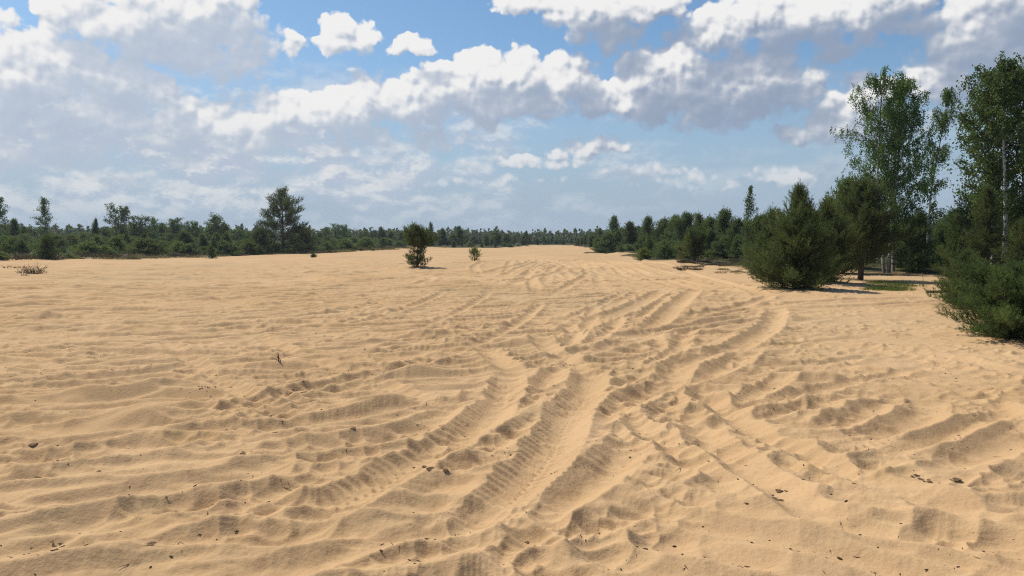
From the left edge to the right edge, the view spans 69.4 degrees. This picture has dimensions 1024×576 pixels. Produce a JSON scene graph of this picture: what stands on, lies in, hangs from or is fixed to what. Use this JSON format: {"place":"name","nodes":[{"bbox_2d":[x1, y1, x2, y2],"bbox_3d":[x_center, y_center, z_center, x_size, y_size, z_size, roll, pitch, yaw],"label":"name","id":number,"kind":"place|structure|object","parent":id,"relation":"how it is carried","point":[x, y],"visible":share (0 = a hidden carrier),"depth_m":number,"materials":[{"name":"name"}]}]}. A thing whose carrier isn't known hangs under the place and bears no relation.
{"place":"outdoors","nodes":[
{"label":"outdoors","id":0,"kind":"place"},
{"bbox_2d":[0,241,1023,575],"bbox_3d":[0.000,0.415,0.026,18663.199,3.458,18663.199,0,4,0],"label":"sandy ground","id":1,"kind":"structure","parent":0,"point":[492,345],"depth_m":6.79,"materials":[{"name":"beige sand"}]},
{"bbox_2d":[0,197,10,235],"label":"birch tree","id":2,"kind":"object","parent":1,"relation":"on","point":[2,214],"visible":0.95,"depth_m":95.76,"materials":[{"name":"green plant"}]},
{"bbox_2d":[5,217,21,236],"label":"pine tree","id":3,"kind":"object","parent":1,"relation":"on","point":[13,228],"visible":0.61,"depth_m":99.53,"materials":[{"name":"green plant"}]},
{"bbox_2d":[0,235,31,254],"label":"pine bush","id":4,"kind":"object","parent":1,"relation":"on","point":[5,242],"visible":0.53,"depth_m":66.10,"materials":[{"name":"green plant"}]},
{"bbox_2d":[4,238,35,254],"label":"pine bush","id":5,"kind":"object","parent":1,"relation":"on","point":[19,244],"visible":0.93,"depth_m":65.41,"materials":[{"name":"green plant"}]},
{"bbox_2d":[7,233,38,244],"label":"pine bush","id":6,"kind":"object","parent":1,"relation":"on","point":[26,237],"visible":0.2,"depth_m":89.37,"materials":[{"name":"green plant"}]},
{"bbox_2d":[26,227,38,237],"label":"broadleaf tree","id":7,"kind":"object","parent":1,"relation":"on","point":[34,231],"visible":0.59,"depth_m":139.92,"materials":[{"name":"green plant"}]},
{"bbox_2d":[21,262,47,273],"bbox_3d":[-22.917,-0.943,35.583,1.136,0.648,1.067,0,4,0],"label":"dead twig clump","id":8,"kind":"object","parent":1,"relation":"on","point":[33,271],"visible":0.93,"depth_m":35.54,"materials":[{"name":"brown plant"}]},
{"bbox_2d":[5,251,68,259],"bbox_3d":[-39.141,-2.729,60.637,5.998,0.855,5.751,-3,5,-38],"label":"heather clump","id":9,"kind":"object","parent":1,"relation":"on","point":[20,257],"visible":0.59,"depth_m":59.62,"materials":[{"name":"plant"}]},
{"bbox_2d":[30,197,56,235],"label":"birch tree","id":10,"kind":"object","parent":1,"relation":"on","point":[43,211],"visible":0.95,"depth_m":103.43,"materials":[{"name":"green plant"}]},
{"bbox_2d":[32,233,64,258],"bbox_3d":[-37.732,-3.382,59.957,2.282,2.336,2.735,0,4,0],"label":"pine bush","id":11,"kind":"object","parent":1,"relation":"on","point":[47,250],"visible":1,"depth_m":59.63,"materials":[{"name":"green plant"}]},
{"bbox_2d":[37,233,72,247],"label":"pine bush","id":12,"kind":"object","parent":1,"relation":"on","point":[58,237],"visible":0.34,"depth_m":93.55,"materials":[{"name":"green plant"}]},
{"bbox_2d":[62,233,85,245],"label":"pine bush","id":13,"kind":"object","parent":1,"relation":"on","point":[69,236],"visible":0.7,"depth_m":98.48,"materials":[{"name":"green plant"}]},
{"bbox_2d":[69,240,103,253],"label":"pine bush","id":14,"kind":"object","parent":1,"relation":"on","point":[88,246],"visible":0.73,"depth_m":69.77,"materials":[{"name":"green plant"}]},
{"bbox_2d":[90,219,100,234],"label":"pine tree","id":15,"kind":"object","parent":1,"relation":"on","point":[95,228],"visible":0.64,"depth_m":111.43,"materials":[{"name":"green plant"}]},
{"bbox_2d":[88,235,105,245],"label":"pine bush","id":16,"kind":"object","parent":1,"relation":"on","point":[97,239],"visible":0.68,"depth_m":101.04,"materials":[{"name":"green plant"}]},
{"bbox_2d":[70,250,128,257],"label":"heather clump","id":17,"kind":"object","parent":1,"relation":"on","point":[108,255],"visible":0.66,"depth_m":68.39,"materials":[{"name":"plant"}]},
{"bbox_2d":[99,226,117,237],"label":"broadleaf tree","id":18,"kind":"object","parent":1,"relation":"on","point":[103,233],"visible":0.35,"depth_m":139.59,"materials":[{"name":"green plant"}]},
{"bbox_2d":[98,235,131,252],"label":"pine bush","id":19,"kind":"object","parent":1,"relation":"on","point":[117,242],"visible":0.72,"depth_m":78.25,"materials":[{"name":"green plant"}]},
{"bbox_2d":[103,203,134,235],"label":"broadleaf tree","id":20,"kind":"object","parent":1,"relation":"on","point":[123,214],"visible":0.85,"depth_m":117.31,"materials":[{"name":"green plant"}]},
{"bbox_2d":[125,214,154,239],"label":"broadleaf tree","id":21,"kind":"object","parent":1,"relation":"on","point":[137,225],"visible":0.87,"depth_m":115.42,"materials":[{"name":"green plant"}]},
{"bbox_2d":[125,237,161,254],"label":"pine bush","id":22,"kind":"object","parent":1,"relation":"on","point":[142,246],"visible":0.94,"depth_m":78.88,"materials":[{"name":"green plant"}]},
{"bbox_2d":[130,253,172,258],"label":"grass tuft","id":23,"kind":"object","parent":1,"relation":"on","point":[152,257],"visible":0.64,"depth_m":75.44,"materials":[{"name":"green plant"}]},
{"bbox_2d":[147,216,160,239],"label":"broadleaf tree","id":24,"kind":"object","parent":1,"relation":"on","point":[153,220],"visible":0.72,"depth_m":127.28,"materials":[{"name":"green plant"}]},
{"bbox_2d":[148,239,161,253],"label":"pine bush","id":25,"kind":"object","parent":1,"relation":"on","point":[153,249],"visible":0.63,"depth_m":79.75,"materials":[{"name":"green plant"}]},
{"bbox_2d":[153,238,171,254],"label":"pine bush","id":26,"kind":"object","parent":1,"relation":"on","point":[161,243],"visible":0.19,"depth_m":81.78,"materials":[{"name":"green plant"}]},
{"bbox_2d":[159,232,174,241],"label":"broadleaf tree","id":27,"kind":"object","parent":1,"relation":"on","point":[170,235],"visible":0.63,"depth_m":106.16,"materials":[{"name":"green plant"}]},
{"bbox_2d":[159,217,185,239],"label":"broadleaf tree","id":28,"kind":"object","parent":1,"relation":"on","point":[173,223],"visible":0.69,"depth_m":119.35,"materials":[{"name":"green plant"}]},
{"bbox_2d":[166,241,198,254],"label":"pine bush","id":29,"kind":"object","parent":1,"relation":"on","point":[179,246],"visible":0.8,"depth_m":85.96,"materials":[{"name":"green plant"}]},
{"bbox_2d":[168,230,201,247],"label":"tree","id":30,"kind":"object","parent":1,"relation":"on","point":[184,237],"visible":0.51,"depth_m":90.89,"materials":[{"name":"green plant"}]},
{"bbox_2d":[179,220,203,237],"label":"broadleaf tree","id":31,"kind":"object","parent":1,"relation":"on","point":[194,227],"visible":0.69,"depth_m":129.45,"materials":[{"name":"green plant"}]},
{"bbox_2d":[183,242,203,255],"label":"pine bush","id":32,"kind":"object","parent":1,"relation":"on","point":[194,247],"visible":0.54,"depth_m":87.57,"materials":[{"name":"green plant"}]},
{"bbox_2d":[196,233,209,249],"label":"pine tree","id":33,"kind":"object","parent":1,"relation":"on","point":[202,240],"visible":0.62,"depth_m":93.28,"materials":[{"name":"green plant"}]},
{"bbox_2d":[205,244,216,257],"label":"pine bush","id":34,"kind":"object","parent":1,"relation":"on","point":[211,250],"visible":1,"depth_m":75.72,"materials":[{"name":"green plant"}]},
{"bbox_2d":[209,231,221,249],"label":"pine tree","id":35,"kind":"object","parent":1,"relation":"on","point":[215,238],"visible":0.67,"depth_m":92.48,"materials":[{"name":"green plant"}]},
{"bbox_2d":[202,212,235,237],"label":"broadleaf tree","id":36,"kind":"object","parent":1,"relation":"on","point":[214,226],"visible":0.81,"depth_m":121.04,"materials":[{"name":"green plant"}]},
{"bbox_2d":[207,239,236,253],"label":"pine bush","id":37,"kind":"object","parent":1,"relation":"on","point":[222,245],"visible":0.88,"depth_m":91.29,"materials":[{"name":"green plant"}]},
{"bbox_2d":[219,242,246,253],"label":"pine bush","id":38,"kind":"object","parent":1,"relation":"on","point":[233,248],"visible":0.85,"depth_m":91.64,"materials":[{"name":"green plant"}]},
{"bbox_2d":[228,228,243,240],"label":"broadleaf tree","id":39,"kind":"object","parent":1,"relation":"on","point":[236,234],"visible":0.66,"depth_m":127.72,"materials":[{"name":"green plant"}]},
{"bbox_2d":[237,238,263,253],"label":"pine bush","id":40,"kind":"object","parent":1,"relation":"on","point":[248,242],"visible":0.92,"depth_m":94.18,"materials":[{"name":"green plant"}]},
{"bbox_2d":[245,226,275,251],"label":"pine bush","id":41,"kind":"object","parent":1,"relation":"on","point":[261,235],"visible":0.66,"depth_m":96.37,"materials":[{"name":"green plant"}]},
{"bbox_2d":[253,185,312,250],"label":"pine tree","id":42,"kind":"object","parent":1,"relation":"on","point":[285,205],"visible":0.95,"depth_m":100.21,"materials":[{"name":"green plant"}]},
{"bbox_2d":[288,226,320,251],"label":"pine bush","id":43,"kind":"object","parent":1,"relation":"on","point":[304,237],"visible":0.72,"depth_m":103.19,"materials":[{"name":"green plant"}]},
{"bbox_2d":[17,222,608,243],"bbox_3d":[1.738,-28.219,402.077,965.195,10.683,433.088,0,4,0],"label":"wood","id":44,"kind":"object","parent":1,"relation":"on","point":[564,235],"visible":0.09,"depth_m":309.54,"materials":[{"name":"green plant"}]},
{"bbox_2d":[318,226,333,237],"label":"broadleaf tree","id":45,"kind":"object","parent":1,"relation":"on","point":[326,229],"visible":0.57,"depth_m":174.41,"materials":[{"name":"green plant"}]},
{"bbox_2d":[319,241,336,249],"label":"pine bush","id":46,"kind":"object","parent":1,"relation":"on","point":[325,244],"visible":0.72,"depth_m":110.75,"materials":[{"name":"green plant"}]},
{"bbox_2d":[328,223,357,238],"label":"broadleaf tree","id":47,"kind":"object","parent":1,"relation":"on","point":[340,235],"visible":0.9,"depth_m":169.04,"materials":[{"name":"green plant"}]},
{"bbox_2d":[336,238,356,248],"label":"pine bush","id":48,"kind":"object","parent":1,"relation":"on","point":[344,241],"visible":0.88,"depth_m":115.02,"materials":[{"name":"green plant"}]},
{"bbox_2d":[356,236,376,246],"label":"pine bush","id":49,"kind":"object","parent":1,"relation":"on","point":[364,239],"visible":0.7,"depth_m":121.04,"materials":[{"name":"green plant"}]},
{"bbox_2d":[376,226,387,239],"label":"pine tree","id":50,"kind":"object","parent":1,"relation":"on","point":[380,233],"visible":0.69,"depth_m":164.27,"materials":[{"name":"green plant"}]},
{"bbox_2d":[401,221,439,267],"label":"pine tree","id":51,"kind":"object","parent":1,"relation":"on","point":[414,235],"visible":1,"depth_m":44.10,"materials":[{"name":"green plant"}]},
{"bbox_2d":[438,227,447,245],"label":"pine tree","id":52,"kind":"object","parent":1,"relation":"on","point":[442,236],"visible":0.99,"depth_m":169.15,"materials":[{"name":"green plant"}]},
{"bbox_2d":[447,234,459,244],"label":"pine tree","id":53,"kind":"object","parent":1,"relation":"on","point":[453,237],"visible":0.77,"depth_m":168.89,"materials":[{"name":"green plant"}]},
{"bbox_2d":[451,226,465,245],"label":"pine tree","id":54,"kind":"object","parent":1,"relation":"on","point":[458,232],"visible":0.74,"depth_m":171.10,"materials":[{"name":"green plant"}]},
{"bbox_2d":[467,247,481,260],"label":"pine sapling","id":55,"kind":"object","parent":1,"relation":"on","point":[476,251],"visible":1,"depth_m":56.85,"materials":[{"name":"green plant"}]},
{"bbox_2d":[488,230,503,243],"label":"broadleaf tree","id":56,"kind":"object","parent":1,"relation":"on","point":[495,233],"visible":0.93,"depth_m":183.95,"materials":[{"name":"green plant"}]},
{"bbox_2d":[501,233,512,243],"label":"pine tree","id":57,"kind":"object","parent":1,"relation":"on","point":[506,239],"visible":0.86,"depth_m":177.32,"materials":[{"name":"green plant"}]},
{"bbox_2d":[0,328,1019,574],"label":"forest litter","id":58,"kind":"object","parent":1,"relation":"on","point":[526,512],"visible":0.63,"depth_m":4.46,"materials":[{"name":"brown plant"}]},
{"bbox_2d":[589,237,601,251],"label":"pine tree","id":59,"kind":"object","parent":1,"relation":"on","point":[595,246],"visible":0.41,"depth_m":103.70,"materials":[{"name":"green plant"}]},
{"bbox_2d":[595,234,616,250],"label":"pine tree","id":60,"kind":"object","parent":1,"relation":"on","point":[605,240],"visible":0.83,"depth_m":101.41,"materials":[{"name":"green plant"}]},
{"bbox_2d":[607,213,620,233],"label":"pine tree","id":61,"kind":"object","parent":1,"relation":"on","point":[614,225],"visible":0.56,"depth_m":111.38,"materials":[{"name":"green plant"}]},
{"bbox_2d":[613,230,622,246],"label":"pine tree","id":62,"kind":"object","parent":1,"relation":"on","point":[617,235],"visible":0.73,"depth_m":101.47,"materials":[{"name":"green plant"}]},
{"bbox_2d":[617,221,638,250],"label":"pine tree","id":63,"kind":"object","parent":1,"relation":"on","point":[629,232],"visible":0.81,"depth_m":95.34,"materials":[{"name":"green plant"}]},
{"bbox_2d":[631,247,653,259],"bbox_3d":[10.304,-2.698,58.477,1.790,1.215,1.783,-2,4,-23],"label":"pine bush","id":64,"kind":"object","parent":1,"relation":"on","point":[644,255],"visible":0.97,"depth_m":58.34,"materials":[{"name":"green plant"}]},
{"bbox_2d":[631,235,653,253],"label":"pine tree","id":65,"kind":"object","parent":1,"relation":"on","point":[640,244],"visible":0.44,"depth_m":80.85,"materials":[{"name":"green plant"}]},
{"bbox_2d":[636,235,657,257],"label":"pine tree","id":66,"kind":"object","parent":1,"relation":"on","point":[648,242],"visible":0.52,"depth_m":63.75,"materials":[{"name":"green plant"}]},
{"bbox_2d":[637,213,657,240],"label":"pine tree","id":67,"kind":"object","parent":1,"relation":"on","point":[647,220],"visible":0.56,"depth_m":91.53,"materials":[{"name":"green plant"}]},
{"bbox_2d":[649,216,669,244],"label":"pine tree","id":68,"kind":"object","parent":1,"relation":"on","point":[661,226],"visible":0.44,"depth_m":87.48,"materials":[{"name":"green plant"}]},
{"bbox_2d":[649,239,680,258],"bbox_3d":[12.347,-3.084,59.132,2.743,1.868,2.548,2,4,23],"label":"pine bush","id":69,"kind":"object","parent":1,"relation":"on","point":[664,248],"visible":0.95,"depth_m":58.93,"materials":[{"name":"green plant"}]},
{"bbox_2d":[659,214,680,245],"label":"pine tree","id":70,"kind":"object","parent":1,"relation":"on","point":[669,225],"visible":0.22,"depth_m":83.59,"materials":[{"name":"green plant"}]},
{"bbox_2d":[666,211,695,248],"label":"pine tree","id":71,"kind":"object","parent":1,"relation":"on","point":[684,221],"visible":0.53,"depth_m":79.33,"materials":[{"name":"green plant"}]},
{"bbox_2d":[679,224,709,260],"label":"pine tree","id":72,"kind":"object","parent":1,"relation":"on","point":[695,241],"visible":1,"depth_m":49.61,"materials":[{"name":"green plant"}]},
{"bbox_2d":[674,236,717,259],"bbox_3d":[13.726,-2.942,55.664,3.561,1.950,3.547,1,4,22],"label":"pine bush","id":73,"kind":"object","parent":1,"relation":"on","point":[681,252],"visible":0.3,"depth_m":55.47,"materials":[{"name":"green plant"}]},
{"bbox_2d":[691,210,705,230],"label":"pine tree","id":74,"kind":"object","parent":1,"relation":"on","point":[698,218],"visible":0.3,"depth_m":75.66,"materials":[{"name":"green plant"}]},
{"bbox_2d":[699,213,716,229],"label":"pine tree","id":75,"kind":"object","parent":1,"relation":"on","point":[710,221],"visible":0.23,"depth_m":69.56,"materials":[{"name":"green plant"}]},
{"bbox_2d":[703,229,719,257],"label":"pine tree","id":76,"kind":"object","parent":1,"relation":"on","point":[711,234],"visible":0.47,"depth_m":63.54,"materials":[{"name":"green plant"}]},
{"bbox_2d":[706,241,721,258],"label":"pine tree","id":77,"kind":"object","parent":1,"relation":"on","point":[714,248],"visible":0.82,"depth_m":61.92,"materials":[{"name":"green plant"}]},
{"bbox_2d":[707,206,735,238],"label":"pine tree","id":78,"kind":"object","parent":1,"relation":"on","point":[723,218],"visible":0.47,"depth_m":65.58,"materials":[{"name":"green plant"}]},
{"bbox_2d":[714,234,728,258],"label":"pine tree","id":79,"kind":"object","parent":1,"relation":"on","point":[722,253],"visible":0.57,"depth_m":61.49,"materials":[{"name":"green plant"}]},
{"bbox_2d":[718,216,746,257],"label":"pine tree","id":80,"kind":"object","parent":1,"relation":"on","point":[728,240],"visible":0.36,"depth_m":59.67,"materials":[{"name":"green plant"}]},
{"bbox_2d":[728,234,743,258],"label":"pine tree","id":81,"kind":"object","parent":1,"relation":"on","point":[735,246],"visible":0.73,"depth_m":56.12,"materials":[{"name":"green plant"}]},
{"bbox_2d":[740,185,758,238],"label":"birch tree","id":82,"kind":"object","parent":1,"relation":"on","point":[748,201],"visible":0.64,"depth_m":57.74,"materials":[{"name":"green plant"}]},
{"bbox_2d":[736,212,767,258],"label":"pine tree","id":83,"kind":"object","parent":1,"relation":"on","point":[756,223],"visible":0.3,"depth_m":49.73,"materials":[{"name":"green plant"}]},
{"bbox_2d":[736,201,781,280],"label":"pine tree","id":84,"kind":"object","parent":1,"relation":"on","point":[765,234],"visible":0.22,"depth_m":30.32,"materials":[{"name":"green plant"}]},
{"bbox_2d":[736,178,850,290],"bbox_3d":[9.062,-1.657,23.462,3.572,3.753,3.364,0,4,0],"label":"pine tree","id":85,"kind":"object","parent":1,"relation":"on","point":[796,231],"visible":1,"depth_m":23.15,"materials":[{"name":"green plant"}]},
{"bbox_2d":[802,195,870,282],"bbox_3d":[11.143,-1.639,26.528,2.468,3.340,2.937,-1,4,-13],"label":"pine tree","id":86,"kind":"object","parent":1,"relation":"on","point":[828,214],"visible":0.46,"depth_m":25.98,"materials":[{"name":"green plant"}]},
{"bbox_2d":[825,171,872,273],"bbox_3d":[16.064,-3.128,35.845,3.381,5.204,3.049,3,5,43],"label":"pine tree","id":87,"kind":"object","parent":1,"relation":"on","point":[843,188],"visible":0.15,"depth_m":35.53,"materials":[{"name":"green plant"}]},
{"bbox_2d":[828,173,928,279],"bbox_3d":[14.197,-2.375,29.309,3.672,4.461,3.284,-1,4,-15],"label":"pine tree","id":88,"kind":"object","parent":1,"relation":"on","point":[872,221],"visible":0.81,"depth_m":28.89,"materials":[{"name":"green plant"}]},
{"bbox_2d":[829,65,946,272],"bbox_3d":[18.635,-5.612,36.468,5.796,10.169,4.345,-3,5,-36],"label":"birch tree","id":89,"kind":"object","parent":1,"relation":"on","point":[900,121],"visible":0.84,"depth_m":35.86,"materials":[{"name":"green plant"}]},
{"bbox_2d":[879,231,911,266],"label":"pine tree","id":90,"kind":"object","parent":1,"relation":"on","point":[897,261],"visible":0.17,"depth_m":39.21,"materials":[{"name":"green plant"}]},
{"bbox_2d":[891,212,941,272],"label":"pine tree","id":91,"kind":"object","parent":1,"relation":"on","point":[919,252],"visible":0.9,"depth_m":35.71,"materials":[{"name":"green plant"}]},
{"bbox_2d":[910,211,941,256],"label":"pine tree","id":92,"kind":"object","parent":1,"relation":"on","point":[935,225],"visible":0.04,"depth_m":43.45,"materials":[{"name":"green plant"}]},
{"bbox_2d":[911,86,960,266],"bbox_3d":[22.028,-5.647,38.340,2.303,9.552,1.898,-2,4,-33],"label":"birch tree","id":93,"kind":"object","parent":1,"relation":"on","point":[942,120],"visible":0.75,"depth_m":38.19,"materials":[{"name":"green plant"}]},
{"bbox_2d":[929,220,951,266],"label":"pine tree","id":94,"kind":"object","parent":1,"relation":"on","point":[940,229],"visible":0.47,"depth_m":39.81,"materials":[{"name":"green plant"}]},
{"bbox_2d":[929,207,974,275],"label":"pine tree","id":95,"kind":"object","parent":1,"relation":"on","point":[955,221],"visible":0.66,"depth_m":32.81,"materials":[{"name":"green plant"}]},
{"bbox_2d":[941,205,965,233],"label":"pine tree","id":96,"kind":"object","parent":1,"relation":"on","point":[946,218],"visible":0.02,"depth_m":47.79,"materials":[{"name":"green plant"}]},
{"bbox_2d":[933,246,994,305],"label":"pine tree","id":97,"kind":"object","parent":1,"relation":"on","point":[964,257],"visible":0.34,"depth_m":17.00,"materials":[{"name":"green plant"}]},
{"bbox_2d":[943,187,1002,263],"bbox_3d":[21.502,-2.766,33.948,3.542,4.206,3.468,-1,4,-19],"label":"pine tree","id":98,"kind":"object","parent":1,"relation":"on","point":[966,211],"visible":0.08,"depth_m":34.06,"materials":[{"name":"green plant"}]},
{"bbox_2d":[923,254,1023,339],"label":"pine bush","id":99,"kind":"object","parent":1,"relation":"on","point":[998,309],"visible":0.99,"depth_m":12.44,"materials":[{"name":"green plant"}]},
{"bbox_2d":[942,50,1023,262],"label":"broadleaf tree","id":100,"kind":"object","parent":1,"relation":"on","point":[994,104],"visible":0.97,"depth_m":27.20,"materials":[{"name":"green plant"}]},
{"bbox_2d":[956,182,1019,268],"bbox_3d":[16.516,-1.802,25.737,2.088,3.807,2.363,3,5,42],"label":"pine tree","id":101,"kind":"object","parent":1,"relation":"on","point":[988,233],"visible":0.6,"depth_m":25.57,"materials":[{"name":"green plant"}]},
{"bbox_2d":[989,215,1023,275],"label":"pine tree","id":102,"kind":"object","parent":1,"relation":"on","point":[1016,252],"visible":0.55,"depth_m":22.46,"materials":[{"name":"green plant"}]},
{"bbox_2d":[997,214,1020,269],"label":"pine tree","id":103,"kind":"object","parent":1,"relation":"on","point":[1016,227],"visible":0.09,"depth_m":29.78,"materials":[{"name":"green plant"}]},
{"bbox_2d":[0,0,1023,233],"label":"sky","id":104,"kind":"structure","parent":0,"point":[510,115],"materials":[{"name":"blue"}]},
{"bbox_2d":[910,474,961,482],"bbox_3d":[2.916,1.332,5.167,0.398,0.024,0.240,-2,4,-23],"label":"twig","id":105,"kind":"object","parent":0,"point":[953,478],"visible":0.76,"depth_m":5.15,"materials":[{"name":"brown wood"}]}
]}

